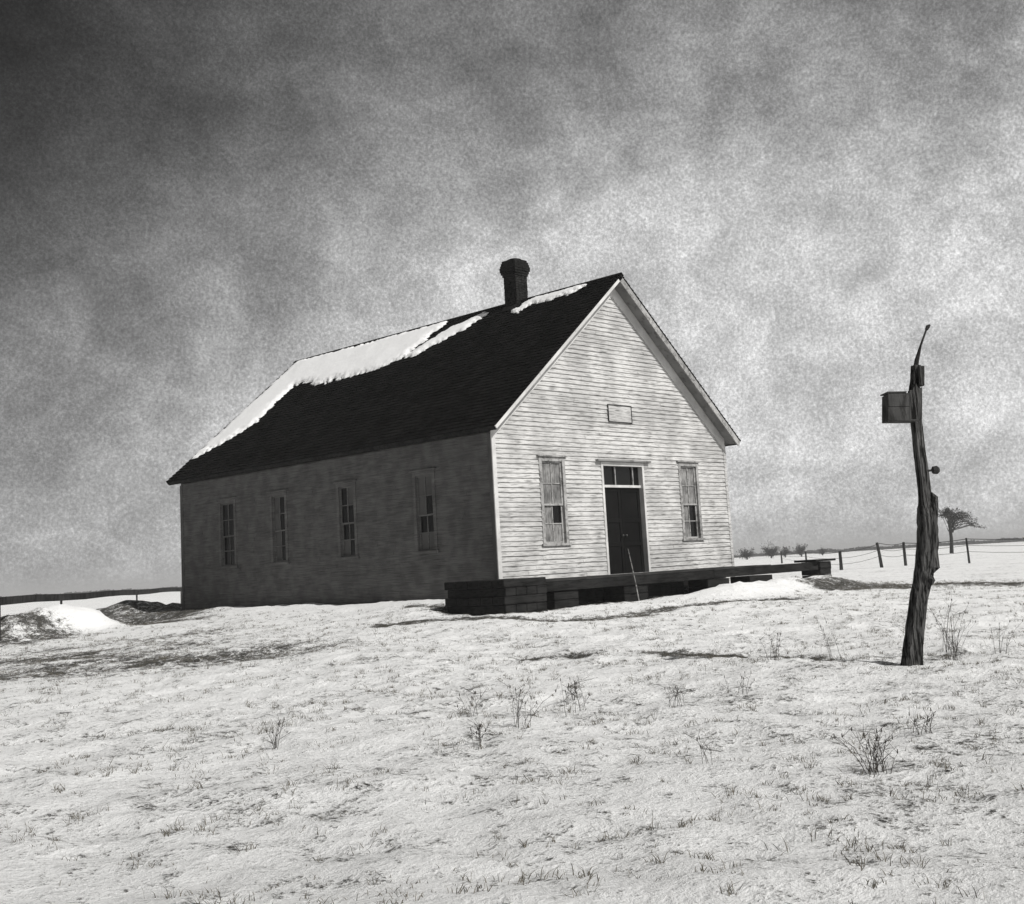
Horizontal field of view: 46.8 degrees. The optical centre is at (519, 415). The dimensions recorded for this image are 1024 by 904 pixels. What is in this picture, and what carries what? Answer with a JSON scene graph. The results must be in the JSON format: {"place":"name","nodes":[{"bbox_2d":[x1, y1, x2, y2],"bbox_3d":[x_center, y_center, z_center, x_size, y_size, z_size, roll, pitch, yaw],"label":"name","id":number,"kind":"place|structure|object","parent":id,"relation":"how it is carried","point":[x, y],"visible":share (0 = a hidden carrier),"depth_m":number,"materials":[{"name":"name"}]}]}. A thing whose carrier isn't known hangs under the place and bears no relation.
{"place":"outdoors","nodes":[
{"label":"outdoors","id":0,"kind":"place"},
{"bbox_2d":[0,541,1023,903],"bbox_3d":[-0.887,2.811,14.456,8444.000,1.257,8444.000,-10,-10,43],"label":"ground","id":1,"kind":"structure","parent":0,"point":[442,827],"depth_m":9.36,"materials":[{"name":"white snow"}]},
{"bbox_2d":[0,586,177,596],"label":"hedgerow","id":2,"kind":"object","parent":1,"relation":"on","point":[101,590],"visible":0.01,"depth_m":653.25,"materials":[{"name":"black plant"}]},
{"bbox_2d":[0,587,181,640],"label":"rail fence","id":3,"kind":"object","parent":1,"relation":"on","point":[8,600],"visible":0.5,"depth_m":36.29,"materials":[{"name":"wood"}]},
{"bbox_2d":[264,714,292,749],"bbox_3d":[-2.110,2.756,10.273,0.305,0.328,0.164,-7,-8,30],"label":"dry weed","id":4,"kind":"object","parent":1,"relation":"on","point":[275,745],"visible":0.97,"depth_m":10.29,"materials":[{"name":"grey plant"}]},
{"bbox_2d":[166,258,740,609],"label":"church","id":5,"kind":"structure","parent":1,"relation":"on","point":[587,430],"depth_m":30.51,"materials":[{"name":"white paint"}]},
{"bbox_2d":[215,497,238,568],"bbox_3d":[-8.391,3.397,34.135,1.020,2.010,0.185,-10,-10,43],"label":"window","id":6,"kind":"structure","parent":5,"relation":"in","point":[227,527],"depth_m":34.22,"materials":[{"name":"grey glass"}]},
{"bbox_2d":[266,489,290,564],"bbox_3d":[-6.556,3.067,32.395,0.920,2.010,0.185,-10,-10,43],"label":"window","id":7,"kind":"structure","parent":5,"relation":"in","point":[278,500],"depth_m":32.47,"materials":[{"name":"grey glass"}]},
{"bbox_2d":[192,321,448,458],"bbox_3d":[-6.156,-0.713,35.861,7.695,3.443,4.064,-10,-10,43],"label":"roof snow patch","id":8,"kind":"object","parent":5,"relation":"on","point":[350,362],"visible":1,"depth_m":36.73,"materials":[{"name":"white snow"}]},
{"bbox_2d":[333,479,359,559],"bbox_3d":[-4.397,2.680,30.349,0.920,2.010,0.185,-10,-10,43],"label":"window","id":9,"kind":"structure","parent":5,"relation":"in","point":[346,500],"depth_m":30.42,"materials":[{"name":"grey glass"}]},
{"bbox_2d":[409,467,439,553],"bbox_3d":[-2.238,2.292,28.302,0.920,2.010,0.185,-10,-10,43],"label":"window","id":10,"kind":"structure","parent":5,"relation":"in","point":[423,480],"depth_m":28.37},
{"bbox_2d":[404,311,488,358],"bbox_3d":[-2.077,-2.301,33.920,2.624,1.187,0.736,-5,-8,16],"label":"roof snow patch","id":11,"kind":"object","parent":5,"relation":"on","point":[448,332],"visible":1,"depth_m":33.77,"materials":[{"name":"white snow"}]},
{"bbox_2d":[511,284,586,312],"bbox_3d":[0.731,-3.106,31.834,2.490,0.474,0.530,-10,-10,43],"label":"roof snow patch","id":12,"kind":"object","parent":5,"relation":"on","point":[546,297],"visible":1,"depth_m":31.88,"materials":[{"name":"white snow"}]},
{"bbox_2d":[536,455,571,545],"bbox_3d":[0.795,2.024,28.119,0.185,2.150,1.040,-10,-10,43],"label":"window","id":13,"kind":"structure","parent":5,"relation":"in","point":[553,492],"depth_m":28.19,"materials":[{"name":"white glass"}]},
{"bbox_2d":[605,488,625,573],"bbox_3d":[2.367,2.929,29.720,0.110,2.227,0.776,-10,-10,43],"label":"door","id":14,"kind":"structure","parent":5,"relation":"in","point":[613,509],"depth_m":29.81,"materials":[{"name":"brown wood"}]},
{"bbox_2d":[603,466,638,484],"bbox_3d":[2.559,1.545,30.181,0.055,0.472,1.566,-10,-10,43],"label":"transom window","id":15,"kind":"structure","parent":5,"relation":"in","point":[614,475],"depth_m":30.24,"materials":[{"name":"grey glass"}]},
{"bbox_2d":[620,488,644,572],"bbox_3d":[2.909,2.971,30.284,0.110,2.227,0.776,-10,-10,43],"label":"door","id":16,"kind":"structure","parent":5,"relation":"in","point":[630,497],"depth_m":30.32,"materials":[{"name":"brown wood"}]},
{"bbox_2d":[676,461,704,540],"bbox_3d":[4.608,2.316,32.086,0.185,2.150,1.020,-10,-10,43],"label":"window","id":17,"kind":"structure","parent":5,"relation":"in","point":[688,477],"depth_m":32.17,"materials":[{"name":"white glass"}]},
{"bbox_2d":[452,686,487,716],"bbox_3d":[-0.465,2.739,11.310,0.372,0.322,0.162,-4,-7,3],"label":"dry weed","id":18,"kind":"object","parent":1,"relation":"on","point":[470,702],"visible":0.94,"depth_m":11.31,"materials":[{"name":"grey plant"}]},
{"bbox_2d":[463,719,491,746],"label":"dry weed","id":19,"kind":"object","parent":1,"relation":"on","point":[479,732],"visible":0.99,"depth_m":9.63,"materials":[{"name":"grey plant"}]},
{"bbox_2d":[444,577,547,615],"bbox_3d":[-0.490,3.969,24.874,1.788,1.025,1.275,-10,-10,43],"label":"timber step","id":20,"kind":"object","parent":1,"relation":"on","point":[495,596],"visible":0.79,"depth_m":24.36,"materials":[{"name":"black wood"}]},
{"bbox_2d":[499,680,557,728],"bbox_3d":[0.112,2.537,10.421,0.456,0.463,0.392,-10,-10,43],"label":"dry weed","id":21,"kind":"object","parent":1,"relation":"on","point":[518,710],"visible":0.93,"depth_m":10.47,"materials":[{"name":"grey plant"}]},
{"bbox_2d":[563,676,588,699],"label":"dry weed","id":22,"kind":"object","parent":1,"relation":"on","point":[572,694],"visible":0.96,"depth_m":12.04,"materials":[{"name":"grey plant"}]},
{"bbox_2d":[558,677,597,712],"bbox_3d":[0.575,2.663,11.260,0.441,0.363,0.269,-10,-10,43],"label":"dry weed","id":23,"kind":"object","parent":1,"relation":"on","point":[576,694],"visible":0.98,"depth_m":11.28,"materials":[{"name":"grey plant"}]},
{"bbox_2d":[628,550,639,600],"bbox_3d":[2.647,3.719,27.421,0.210,1.258,0.044,-2,-8,-13],"label":"leaning stick","id":24,"kind":"object","parent":1,"relation":"on","point":[634,577],"visible":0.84,"depth_m":27.41,"materials":[{"name":"grey wood"}]},
{"bbox_2d":[657,684,684,706],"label":"dry weed","id":25,"kind":"object","parent":1,"relation":"on","point":[679,695],"visible":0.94,"depth_m":11.12,"materials":[{"name":"grey plant"}]},
{"bbox_2d":[541,558,835,609],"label":"platform","id":26,"kind":"structure","parent":1,"relation":"on","point":[569,592],"depth_m":28.50,"materials":[{"name":"grey wood"}]},
{"bbox_2d":[683,730,712,764],"bbox_3d":[1.248,2.313,8.244,0.203,0.241,0.370,-4,-7,6],"label":"dry weed","id":27,"kind":"object","parent":1,"relation":"on","point":[702,746],"visible":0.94,"depth_m":8.21,"materials":[{"name":"grey plant"}]},
{"bbox_2d":[722,673,754,693],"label":"dry weed","id":28,"kind":"object","parent":1,"relation":"on","point":[740,684],"visible":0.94,"depth_m":11.80,"materials":[{"name":"grey plant"}]},
{"bbox_2d":[737,547,756,559],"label":"bush","id":29,"kind":"object","parent":1,"relation":"on","point":[746,554],"visible":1,"depth_m":288.25,"materials":[{"name":"grey plant"}]},
{"bbox_2d":[760,542,780,557],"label":"bush","id":30,"kind":"object","parent":1,"relation":"on","point":[768,550],"visible":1,"depth_m":286.82,"materials":[{"name":"grey plant"}]},
{"bbox_2d":[759,631,781,659],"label":"dry weed","id":31,"kind":"object","parent":1,"relation":"on","point":[772,646],"visible":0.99,"depth_m":14.42,"materials":[{"name":"grey plant"}]},
{"bbox_2d":[778,546,789,556],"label":"bush","id":32,"kind":"object","parent":1,"relation":"on","point":[784,551],"visible":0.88,"depth_m":290.64,"materials":[{"name":"grey plant"}]},
{"bbox_2d":[792,543,807,556],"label":"bush","id":33,"kind":"object","parent":1,"relation":"on","point":[798,548],"visible":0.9,"depth_m":289.70,"materials":[{"name":"grey plant"}]},
{"bbox_2d":[817,621,840,660],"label":"dry weed","id":34,"kind":"object","parent":1,"relation":"on","point":[827,642],"visible":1,"depth_m":14.43,"materials":[{"name":"grey plant"}]},
{"bbox_2d":[825,724,899,777],"bbox_3d":[2.245,2.143,7.591,0.362,0.316,0.454,-10,-10,43],"label":"dry weed","id":35,"kind":"object","parent":1,"relation":"on","point":[875,746],"visible":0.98,"depth_m":7.56,"materials":[{"name":"grey plant"}]},
{"bbox_2d":[734,537,1023,557],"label":"hedgerow","id":36,"kind":"object","parent":1,"relation":"on","point":[829,550],"visible":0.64,"depth_m":593.29,"materials":[{"name":"grey plant"}]},
{"bbox_2d":[780,538,1023,569],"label":"wire fence","id":37,"kind":"object","parent":1,"relation":"on","point":[879,556],"visible":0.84,"depth_m":70.66,"materials":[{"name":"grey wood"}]},
{"bbox_2d":[880,324,939,665],"bbox_3d":[4.686,1.026,13.921,0.765,4.260,0.296,-3,-7,0],"label":"weathered post","id":38,"kind":"object","parent":1,"relation":"on","point":[901,407],"visible":0.93,"depth_m":13.87,"materials":[{"name":"grey wood"}]},
{"bbox_2d":[909,708,936,734],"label":"dry weed","id":39,"kind":"object","parent":1,"relation":"on","point":[926,721],"visible":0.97,"depth_m":8.96,"materials":[{"name":"grey plant"}]},
{"bbox_2d":[932,599,968,652],"bbox_3d":[5.325,2.658,14.983,0.668,0.718,0.444,-10,-10,43],"label":"dry weed","id":40,"kind":"object","parent":1,"relation":"on","point":[947,628],"visible":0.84,"depth_m":14.85,"materials":[{"name":"grey plant"}]},
{"bbox_2d":[933,610,975,659],"bbox_3d":[5.114,2.599,13.966,0.460,0.646,0.752,-7,-8,27],"label":"dry weed","id":41,"kind":"object","parent":1,"relation":"on","point":[952,642],"visible":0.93,"depth_m":14.02,"materials":[{"name":"grey plant"}]},
{"bbox_2d":[938,506,985,552],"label":"tree","id":42,"kind":"object","parent":1,"relation":"on","point":[950,516],"visible":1,"depth_m":139.37,"materials":[{"name":"grey plant"}]},
{"bbox_2d":[989,618,1022,653],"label":"dry weed","id":43,"kind":"object","parent":1,"relation":"on","point":[1002,638],"visible":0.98,"depth_m":14.24,"materials":[{"name":"grey plant"}]},
{"bbox_2d":[0,0,1023,596],"label":"sky","id":44,"kind":"structure","parent":0,"point":[201,200],"materials":[{"name":"grey"}]},
{"bbox_2d":[34,580,1015,796],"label":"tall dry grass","id":45,"kind":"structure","parent":0,"point":[545,664],"depth_m":15.66,"materials":[{"name":"grey plant"}]}
]}

